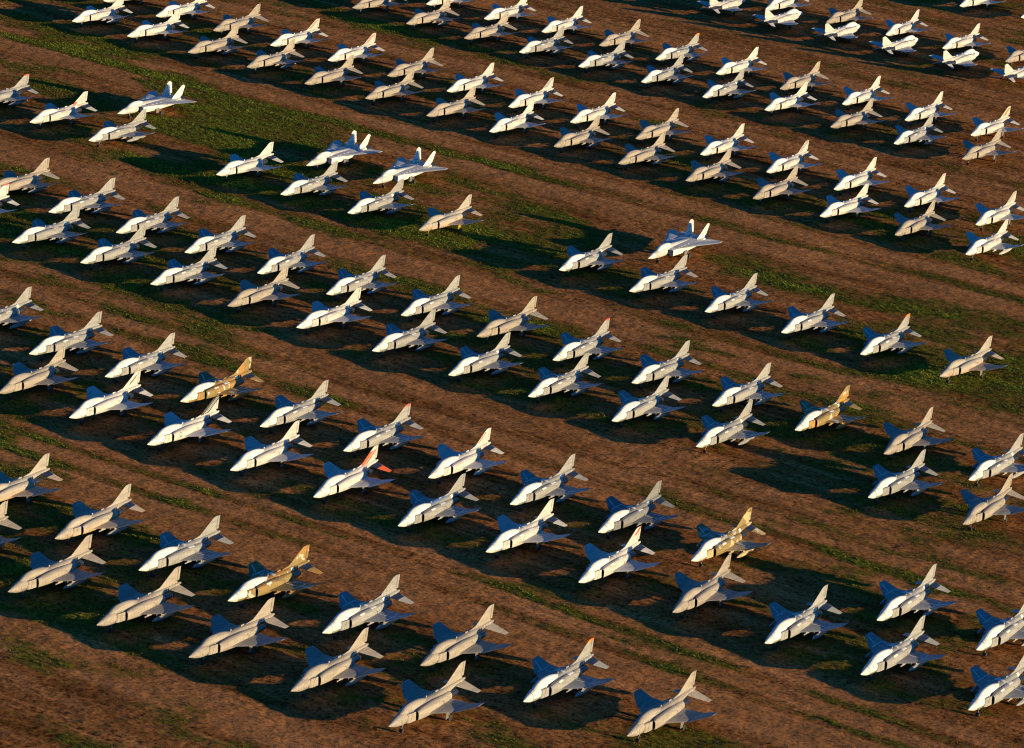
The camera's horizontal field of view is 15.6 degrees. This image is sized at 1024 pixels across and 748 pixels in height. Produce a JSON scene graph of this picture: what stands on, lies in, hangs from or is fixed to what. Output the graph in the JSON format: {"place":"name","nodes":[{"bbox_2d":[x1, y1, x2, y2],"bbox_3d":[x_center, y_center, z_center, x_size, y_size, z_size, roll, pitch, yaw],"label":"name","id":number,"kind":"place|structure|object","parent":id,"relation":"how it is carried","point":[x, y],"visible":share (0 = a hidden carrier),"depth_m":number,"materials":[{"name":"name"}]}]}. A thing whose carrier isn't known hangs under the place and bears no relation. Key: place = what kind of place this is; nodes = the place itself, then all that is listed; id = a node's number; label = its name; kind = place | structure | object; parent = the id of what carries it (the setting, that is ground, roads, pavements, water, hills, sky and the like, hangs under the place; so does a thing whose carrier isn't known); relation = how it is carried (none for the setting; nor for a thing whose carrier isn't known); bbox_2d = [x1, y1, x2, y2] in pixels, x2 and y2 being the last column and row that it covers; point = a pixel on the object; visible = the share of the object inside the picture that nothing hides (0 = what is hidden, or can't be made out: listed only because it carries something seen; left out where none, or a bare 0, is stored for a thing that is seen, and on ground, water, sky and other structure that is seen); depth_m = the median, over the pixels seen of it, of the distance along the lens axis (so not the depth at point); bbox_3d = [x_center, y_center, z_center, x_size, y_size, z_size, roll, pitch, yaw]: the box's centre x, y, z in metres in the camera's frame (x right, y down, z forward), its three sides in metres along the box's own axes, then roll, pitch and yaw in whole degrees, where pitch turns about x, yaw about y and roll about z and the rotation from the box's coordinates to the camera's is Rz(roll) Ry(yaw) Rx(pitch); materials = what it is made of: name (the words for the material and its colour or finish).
{"place":"outdoors","nodes":[
{"label":"outdoors","id":0,"kind":"place"},
{"bbox_2d":[0,0,1023,747],"bbox_3d":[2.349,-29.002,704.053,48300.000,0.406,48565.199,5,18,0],"label":"ground","id":1,"kind":"structure","parent":0,"point":[536,438],"depth_m":611.27,"materials":[{"name":"brown soil"}]},
{"bbox_2d":[0,286,43,329],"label":"fighter jet","id":2,"kind":"object","parent":1,"relation":"on","point":[14,316],"visible":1,"depth_m":619.20,"materials":[{"name":"paint"}]},
{"bbox_2d":[0,157,59,194],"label":"fighter jet","id":3,"kind":"object","parent":1,"relation":"on","point":[25,181],"visible":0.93,"depth_m":695.40,"materials":[{"name":"paint"}]},
{"bbox_2d":[0,453,62,503],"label":"fighter jet","id":4,"kind":"object","parent":1,"relation":"on","point":[22,486],"visible":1,"depth_m":542.68,"materials":[{"name":"beige paint"}]},
{"bbox_2d":[0,345,77,399],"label":"fighter jet","id":5,"kind":"object","parent":1,"relation":"on","point":[24,377],"visible":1,"depth_m":589.37,"materials":[{"name":"paint"}]},
{"bbox_2d":[12,206,90,248],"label":"fighter jet","id":6,"kind":"object","parent":1,"relation":"on","point":[39,230],"visible":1,"depth_m":665.42,"materials":[{"name":"paint"}]},
{"bbox_2d":[8,534,105,598],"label":"fighter jet","id":7,"kind":"object","parent":1,"relation":"on","point":[45,570],"visible":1,"depth_m":511.88,"materials":[{"name":"paint"}]},
{"bbox_2d":[30,91,97,128],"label":"fighter jet","id":8,"kind":"object","parent":1,"relation":"on","point":[51,112],"visible":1,"depth_m":743.76,"materials":[{"name":"paint"}]},
{"bbox_2d":[29,311,112,360],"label":"fighter jet","id":9,"kind":"object","parent":1,"relation":"on","point":[58,338],"visible":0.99,"depth_m":607.88,"materials":[{"name":"paint"}]},
{"bbox_2d":[49,177,124,218],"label":"fighter jet","id":10,"kind":"object","parent":1,"relation":"on","point":[95,201],"visible":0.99,"depth_m":685.01,"materials":[{"name":"paint"}]},
{"bbox_2d":[55,484,144,545],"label":"fighter jet","id":11,"kind":"object","parent":1,"relation":"on","point":[86,519],"visible":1,"depth_m":532.06,"materials":[{"name":"beige paint"}]},
{"bbox_2d":[72,0,132,27],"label":"fighter jet","id":12,"kind":"object","parent":1,"relation":"on","point":[91,13],"visible":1,"depth_m":827.01,"materials":[{"name":"paint"}]},
{"bbox_2d":[69,370,152,424],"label":"fighter jet","id":13,"kind":"object","parent":1,"relation":"on","point":[98,401],"visible":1,"depth_m":580.68,"materials":[{"name":"paint"}]},
{"bbox_2d":[80,225,156,269],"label":"fighter jet","id":14,"kind":"object","parent":1,"relation":"on","point":[106,250],"visible":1,"depth_m":657.15,"materials":[{"name":"paint"}]},
{"bbox_2d":[88,109,156,146],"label":"fighter jet","id":15,"kind":"object","parent":1,"relation":"on","point":[110,130],"visible":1,"depth_m":733.97,"materials":[{"name":"paint"}]},
{"bbox_2d":[97,566,194,631],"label":"fighter jet","id":16,"kind":"object","parent":1,"relation":"on","point":[133,603],"visible":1,"depth_m":503.18,"materials":[{"name":"paint"}]},
{"bbox_2d":[105,332,186,383],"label":"fighter jet","id":17,"kind":"object","parent":1,"relation":"on","point":[133,361],"visible":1,"depth_m":600.11,"materials":[{"name":"paint"}]},
{"bbox_2d":[116,196,189,238],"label":"fighter jet","id":18,"kind":"object","parent":1,"relation":"on","point":[160,220],"visible":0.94,"depth_m":676.36,"materials":[{"name":"paint"}]},
{"bbox_2d":[117,81,196,118],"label":"twin tail jet","id":19,"kind":"object","parent":1,"relation":"on","point":[151,101],"visible":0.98,"depth_m":757.55,"materials":[{"name":"paint"}]},
{"bbox_2d":[127,10,188,42],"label":"fighter jet","id":20,"kind":"object","parent":1,"relation":"on","point":[146,28],"visible":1,"depth_m":817.85,"materials":[{"name":"paint"}]},
{"bbox_2d":[139,515,233,576],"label":"fighter jet","id":21,"kind":"object","parent":1,"relation":"on","point":[173,550],"visible":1,"depth_m":522.80,"materials":[{"name":"paint"}]},
{"bbox_2d":[151,246,226,290],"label":"fighter jet","id":22,"kind":"object","parent":1,"relation":"on","point":[176,271],"visible":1,"depth_m":648.38,"materials":[{"name":"paint"}]},
{"bbox_2d":[147,396,231,451],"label":"fighter jet","id":23,"kind":"object","parent":1,"relation":"on","point":[176,428],"visible":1,"depth_m":571.77,"materials":[{"name":"paint"}]},
{"bbox_2d":[188,25,246,58],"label":"fighter jet","id":24,"kind":"object","parent":1,"relation":"on","point":[205,44],"visible":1,"depth_m":808.28,"materials":[{"name":"paint"}]},
{"bbox_2d":[185,215,256,258],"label":"fighter jet","id":25,"kind":"object","parent":1,"relation":"on","point":[207,240],"visible":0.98,"depth_m":668.08,"materials":[{"name":"paint"}]},
{"bbox_2d":[180,357,262,408],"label":"fighter jet","id":26,"kind":"object","parent":1,"relation":"on","point":[209,386],"visible":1,"depth_m":591.34,"materials":[{"name":"paint"}]},
{"bbox_2d":[189,597,288,663],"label":"fighter jet","id":27,"kind":"object","parent":1,"relation":"on","point":[226,635],"visible":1,"depth_m":495.25,"materials":[{"name":"paint"}]},
{"bbox_2d":[216,142,282,180],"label":"fighter jet","id":28,"kind":"object","parent":1,"relation":"on","point":[236,164],"visible":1,"depth_m":717.84,"materials":[{"name":"paint"}]},
{"bbox_2d":[227,265,301,312],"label":"fighter jet","id":29,"kind":"object","parent":1,"relation":"on","point":[250,293],"visible":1,"depth_m":640.51,"materials":[{"name":"paint"}]},
{"bbox_2d":[230,420,312,476],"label":"fighter jet","id":30,"kind":"object","parent":1,"relation":"on","point":[257,453],"visible":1,"depth_m":564.05,"materials":[{"name":"paint"}]},
{"bbox_2d":[228,544,322,607],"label":"fighter jet","id":31,"kind":"object","parent":1,"relation":"on","point":[263,580],"visible":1,"depth_m":514.62,"materials":[{"name":"paint"}]},
{"bbox_2d":[247,39,303,73],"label":"fighter jet","id":32,"kind":"object","parent":1,"relation":"on","point":[262,58],"visible":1,"depth_m":800.07,"materials":[{"name":"paint"}]},
{"bbox_2d":[257,234,326,279],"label":"fighter jet","id":33,"kind":"object","parent":1,"relation":"on","point":[277,261],"visible":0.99,"depth_m":659.77,"materials":[{"name":"paint"}]},
{"bbox_2d":[260,380,340,432],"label":"fighter jet","id":34,"kind":"object","parent":1,"relation":"on","point":[286,411],"visible":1,"depth_m":583.33,"materials":[{"name":"paint"}]},
{"bbox_2d":[281,161,347,200],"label":"fighter jet","id":35,"kind":"object","parent":1,"relation":"on","point":[301,183],"visible":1,"depth_m":708.15,"materials":[{"name":"paint"}]},
{"bbox_2d":[296,287,371,333],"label":"fighter jet","id":36,"kind":"object","parent":1,"relation":"on","point":[321,314],"visible":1,"depth_m":631.77,"materials":[{"name":"paint"}]},
{"bbox_2d":[304,55,363,89],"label":"fighter jet","id":37,"kind":"object","parent":1,"relation":"on","point":[320,75],"visible":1,"depth_m":790.23,"materials":[{"name":"paint"}]},
{"bbox_2d":[291,627,385,697],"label":"fighter jet","id":38,"kind":"object","parent":1,"relation":"on","point":[321,668],"visible":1,"depth_m":487.64,"materials":[{"name":"paint"}]},
{"bbox_2d":[306,130,382,169],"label":"twin tail jet","id":39,"kind":"object","parent":1,"relation":"on","point":[337,150],"visible":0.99,"depth_m":731.65,"materials":[{"name":"paint"}]},
{"bbox_2d":[313,444,393,503],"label":"fighter jet","id":40,"kind":"object","parent":1,"relation":"on","point":[338,480],"visible":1,"depth_m":556.16,"materials":[{"name":"paint"}]},
{"bbox_2d":[326,255,397,300],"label":"fighter jet","id":41,"kind":"object","parent":1,"relation":"on","point":[348,282],"visible":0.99,"depth_m":651.02,"materials":[{"name":"paint"}]},
{"bbox_2d":[322,574,414,639],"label":"fighter jet","id":42,"kind":"object","parent":1,"relation":"on","point":[354,612],"visible":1,"depth_m":506.65,"materials":[{"name":"paint"}]},
{"bbox_2d":[347,178,413,219],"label":"fighter jet","id":43,"kind":"object","parent":1,"relation":"on","point":[368,202],"visible":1,"depth_m":699.76,"materials":[{"name":"paint"}]},
{"bbox_2d":[343,403,423,457],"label":"fighter jet","id":44,"kind":"object","parent":1,"relation":"on","point":[370,435],"visible":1,"depth_m":575.68,"materials":[{"name":"paint"}]},
{"bbox_2d":[365,69,423,104],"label":"fighter jet","id":45,"kind":"object","parent":1,"relation":"on","point":[381,90],"visible":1,"depth_m":782.46,"materials":[{"name":"paint"}]},
{"bbox_2d":[372,309,446,357],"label":"fighter jet","id":46,"kind":"object","parent":1,"relation":"on","point":[395,337],"visible":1,"depth_m":622.94,"materials":[{"name":"paint"}]},
{"bbox_2d":[373,147,447,187],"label":"twin tail jet","id":47,"kind":"object","parent":1,"relation":"on","point":[399,169],"visible":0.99,"depth_m":723.25,"materials":[{"name":"paint"}]},
{"bbox_2d":[388,660,482,732],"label":"fighter jet","id":48,"kind":"object","parent":1,"relation":"on","point":[421,703],"visible":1,"depth_m":479.45,"materials":[{"name":"paint"}]},
{"bbox_2d":[401,275,472,321],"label":"fighter jet","id":49,"kind":"object","parent":1,"relation":"on","point":[423,303],"visible":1,"depth_m":642.84,"materials":[{"name":"paint"}]},
{"bbox_2d":[398,473,481,532],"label":"fighter jet","id":50,"kind":"object","parent":1,"relation":"on","point":[423,508],"visible":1,"depth_m":547.11,"materials":[{"name":"paint"}]},
{"bbox_2d":[419,194,482,235],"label":"fighter jet","id":51,"kind":"object","parent":1,"relation":"on","point":[436,219],"visible":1,"depth_m":693.01,"materials":[{"name":"beige paint"}]},
{"bbox_2d":[426,86,485,121],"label":"fighter jet","id":52,"kind":"object","parent":1,"relation":"on","point":[442,107],"visible":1,"depth_m":772.65,"materials":[{"name":"paint"}]},
{"bbox_2d":[420,604,510,671],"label":"fighter jet","id":53,"kind":"object","parent":1,"relation":"on","point":[451,644],"visible":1,"depth_m":498.96,"materials":[{"name":"paint"}]},
{"bbox_2d":[428,428,506,483],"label":"fighter jet","id":54,"kind":"object","parent":1,"relation":"on","point":[451,462],"visible":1,"depth_m":567.58,"materials":[{"name":"paint"}]},
{"bbox_2d":[448,332,523,381],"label":"fighter jet","id":55,"kind":"object","parent":1,"relation":"on","point":[472,361],"visible":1,"depth_m":614.11,"materials":[{"name":"paint"}]},
{"bbox_2d":[0,0,1023,747],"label":"weeds","id":56,"kind":"object","parent":1,"relation":"on","point":[932,376],"visible":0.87,"depth_m":667.24,"materials":[{"name":"green plant"}]},
{"bbox_2d":[477,296,547,342],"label":"fighter jet","id":57,"kind":"object","parent":1,"relation":"on","point":[499,323],"visible":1,"depth_m":634.83,"materials":[{"name":"paint"}]},
{"bbox_2d":[489,101,545,137],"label":"fighter jet","id":58,"kind":"object","parent":1,"relation":"on","point":[503,123],"visible":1,"depth_m":764.64,"materials":[{"name":"paint"}]},
{"bbox_2d":[486,499,569,558],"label":"fighter jet","id":59,"kind":"object","parent":1,"relation":"on","point":[512,534],"visible":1,"depth_m":539.93,"materials":[{"name":"paint"}]},
{"bbox_2d":[510,454,589,510],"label":"fighter jet","id":60,"kind":"object","parent":1,"relation":"on","point":[534,488],"visible":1,"depth_m":559.18,"materials":[{"name":"paint"}]},
{"bbox_2d":[528,353,602,402],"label":"fighter jet","id":61,"kind":"object","parent":1,"relation":"on","point":[550,383],"visible":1,"depth_m":606.85,"materials":[{"name":"paint"}]},
{"bbox_2d":[523,638,613,707],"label":"fighter jet","id":62,"kind":"object","parent":1,"relation":"on","point":[549,680],"visible":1,"depth_m":490.24,"materials":[{"name":"paint"}]},
{"bbox_2d":[554,115,611,152],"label":"fighter jet","id":63,"kind":"object","parent":1,"relation":"on","point":[569,137],"visible":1,"depth_m":757.16,"materials":[{"name":"paint"}]},
{"bbox_2d":[553,318,623,366],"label":"fighter jet","id":64,"kind":"object","parent":1,"relation":"on","point":[573,347],"visible":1,"depth_m":625.88,"materials":[{"name":"paint"}]},
{"bbox_2d":[559,233,625,276],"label":"fighter jet","id":65,"kind":"object","parent":1,"relation":"on","point":[577,259],"visible":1,"depth_m":675.39,"materials":[{"name":"paint"}]},
{"bbox_2d":[578,526,660,588],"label":"fighter jet","id":66,"kind":"object","parent":1,"relation":"on","point":[602,564],"visible":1,"depth_m":531.80,"materials":[{"name":"paint"}]},
{"bbox_2d":[598,480,678,538],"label":"fighter jet","id":67,"kind":"object","parent":1,"relation":"on","point":[621,515],"visible":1,"depth_m":550.96,"materials":[{"name":"paint"}]},
{"bbox_2d":[618,132,676,169],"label":"fighter jet","id":68,"kind":"object","parent":1,"relation":"on","point":[634,154],"visible":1,"depth_m":748.27,"materials":[{"name":"paint"}]},
{"bbox_2d":[612,376,685,427],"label":"fighter jet","id":69,"kind":"object","parent":1,"relation":"on","point":[631,407],"visible":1,"depth_m":598.85,"materials":[{"name":"paint"}]},
{"bbox_2d":[629,254,697,297],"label":"fighter jet","id":70,"kind":"object","parent":1,"relation":"on","point":[651,280],"visible":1,"depth_m":665.85,"materials":[{"name":"paint"}]},
{"bbox_2d":[631,340,703,389],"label":"fighter jet","id":71,"kind":"object","parent":1,"relation":"on","point":[652,369],"visible":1,"depth_m":617.53,"materials":[{"name":"paint"}]},
{"bbox_2d":[627,670,716,741],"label":"fighter jet","id":72,"kind":"object","parent":1,"relation":"on","point":[655,714],"visible":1,"depth_m":482.41,"materials":[{"name":"paint"}]},
{"bbox_2d":[648,219,722,262],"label":"twin tail jet","id":73,"kind":"object","parent":1,"relation":"on","point":[674,243],"visible":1,"depth_m":689.30,"materials":[{"name":"paint"}]},
{"bbox_2d":[672,553,752,618],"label":"fighter jet","id":74,"kind":"object","parent":1,"relation":"on","point":[695,593],"visible":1,"depth_m":523.93,"materials":[{"name":"paint"}]},
{"bbox_2d":[685,148,743,186],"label":"fighter jet","id":75,"kind":"object","parent":1,"relation":"on","point":[701,171],"visible":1,"depth_m":740.01,"materials":[{"name":"paint"}]},
{"bbox_2d":[700,123,756,160],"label":"fighter jet","id":76,"kind":"object","parent":1,"relation":"on","point":[713,146],"visible":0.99,"depth_m":760.23,"materials":[{"name":"paint"}]},
{"bbox_2d":[691,507,771,566],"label":"fighter jet","id":77,"kind":"object","parent":1,"relation":"on","point":[712,543],"visible":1,"depth_m":542.93,"materials":[{"name":"paint"}]},
{"bbox_2d":[696,400,768,452],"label":"fighter jet","id":78,"kind":"object","parent":1,"relation":"on","point":[714,432],"visible":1,"depth_m":590.22,"materials":[{"name":"paint"}]},
{"bbox_2d":[705,273,771,317],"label":"fighter jet","id":79,"kind":"object","parent":1,"relation":"on","point":[722,300],"visible":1,"depth_m":658.18,"materials":[{"name":"paint"}]},
{"bbox_2d":[712,362,784,412],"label":"fighter jet","id":80,"kind":"object","parent":1,"relation":"on","point":[733,392],"visible":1,"depth_m":609.54,"materials":[{"name":"paint"}]},
{"bbox_2d":[753,166,811,204],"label":"fighter jet","id":81,"kind":"object","parent":1,"relation":"on","point":[768,189],"visible":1,"depth_m":731.43,"materials":[{"name":"paint"}]},
{"bbox_2d":[766,140,822,177],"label":"fighter jet","id":82,"kind":"object","parent":1,"relation":"on","point":[779,163],"visible":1,"depth_m":751.22,"materials":[{"name":"paint"}]},
{"bbox_2d":[765,584,847,649],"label":"fighter jet","id":83,"kind":"object","parent":1,"relation":"on","point":[786,624],"visible":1,"depth_m":515.43,"materials":[{"name":"paint"}]},
{"bbox_2d":[781,293,848,338],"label":"fighter jet","id":84,"kind":"object","parent":1,"relation":"on","point":[799,321],"visible":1,"depth_m":649.92,"materials":[{"name":"paint"}]},
{"bbox_2d":[795,385,866,436],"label":"fighter jet","id":85,"kind":"object","parent":1,"relation":"on","point":[812,416],"visible":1,"depth_m":601.31,"materials":[{"name":"paint"}]},
{"bbox_2d":[820,183,879,222],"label":"fighter jet","id":86,"kind":"object","parent":1,"relation":"on","point":[838,207],"visible":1,"depth_m":722.60,"materials":[{"name":"paint"}]},
{"bbox_2d":[834,157,890,195],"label":"fighter jet","id":87,"kind":"object","parent":1,"relation":"on","point":[846,180],"visible":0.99,"depth_m":742.53,"materials":[{"name":"paint"}]},
{"bbox_2d":[860,314,925,360],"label":"fighter jet","id":88,"kind":"object","parent":1,"relation":"on","point":[875,342],"visible":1,"depth_m":641.86,"materials":[{"name":"paint"}]},
{"bbox_2d":[860,615,945,680],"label":"fighter jet","id":89,"kind":"object","parent":1,"relation":"on","point":[882,655],"visible":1,"depth_m":507.27,"materials":[{"name":"paint"}]},
{"bbox_2d":[868,449,943,503],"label":"fighter jet","id":90,"kind":"object","parent":1,"relation":"on","point":[887,482],"visible":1,"depth_m":573.84,"materials":[{"name":"paint"}]},
{"bbox_2d":[877,563,956,626],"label":"fighter jet","id":91,"kind":"object","parent":1,"relation":"on","point":[896,602],"visible":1,"depth_m":526.52,"materials":[{"name":"paint"}]},
{"bbox_2d":[883,407,952,459],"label":"fighter jet","id":92,"kind":"object","parent":1,"relation":"on","point":[900,440],"visible":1,"depth_m":594.07,"materials":[{"name":"paint"}]},
{"bbox_2d":[894,200,951,240],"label":"fighter jet","id":93,"kind":"object","parent":1,"relation":"on","point":[913,225],"visible":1,"depth_m":714.76,"materials":[{"name":"paint"}]},
{"bbox_2d":[904,173,959,212],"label":"fighter jet","id":94,"kind":"object","parent":1,"relation":"on","point":[917,197],"visible":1,"depth_m":734.60,"materials":[{"name":"paint"}]},
{"bbox_2d":[940,335,1006,382],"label":"fighter jet","id":95,"kind":"object","parent":1,"relation":"on","point":[956,364],"visible":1,"depth_m":633.39,"materials":[{"name":"beige paint"}]},
{"bbox_2d":[961,473,1023,530],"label":"fighter jet","id":96,"kind":"object","parent":1,"relation":"on","point":[980,508],"visible":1,"depth_m":566.36,"materials":[{"name":"paint"}]},
{"bbox_2d":[966,219,1023,260],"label":"fighter jet","id":97,"kind":"object","parent":1,"relation":"on","point":[977,245],"visible":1,"depth_m":705.56,"materials":[{"name":"paint"}]},
{"bbox_2d":[968,656,1023,715],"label":"fighter jet","id":98,"kind":"object","parent":1,"relation":"on","point":[990,689],"visible":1,"depth_m":497.91,"materials":[{"name":"paint"}]},
{"bbox_2d":[968,433,1023,486],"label":"fighter jet","id":99,"kind":"object","parent":1,"relation":"on","point":[985,466],"visible":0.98,"depth_m":584.76,"materials":[{"name":"paint"}]},
{"bbox_2d":[975,191,1023,230],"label":"fighter jet","id":100,"kind":"object","parent":1,"relation":"on","point":[989,216],"visible":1,"depth_m":725.88,"materials":[{"name":"paint"}]},
{"bbox_2d":[976,604,1023,655],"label":"fighter jet","id":101,"kind":"object","parent":1,"relation":"on","point":[996,631],"visible":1,"depth_m":517.92,"materials":[{"name":"paint"}]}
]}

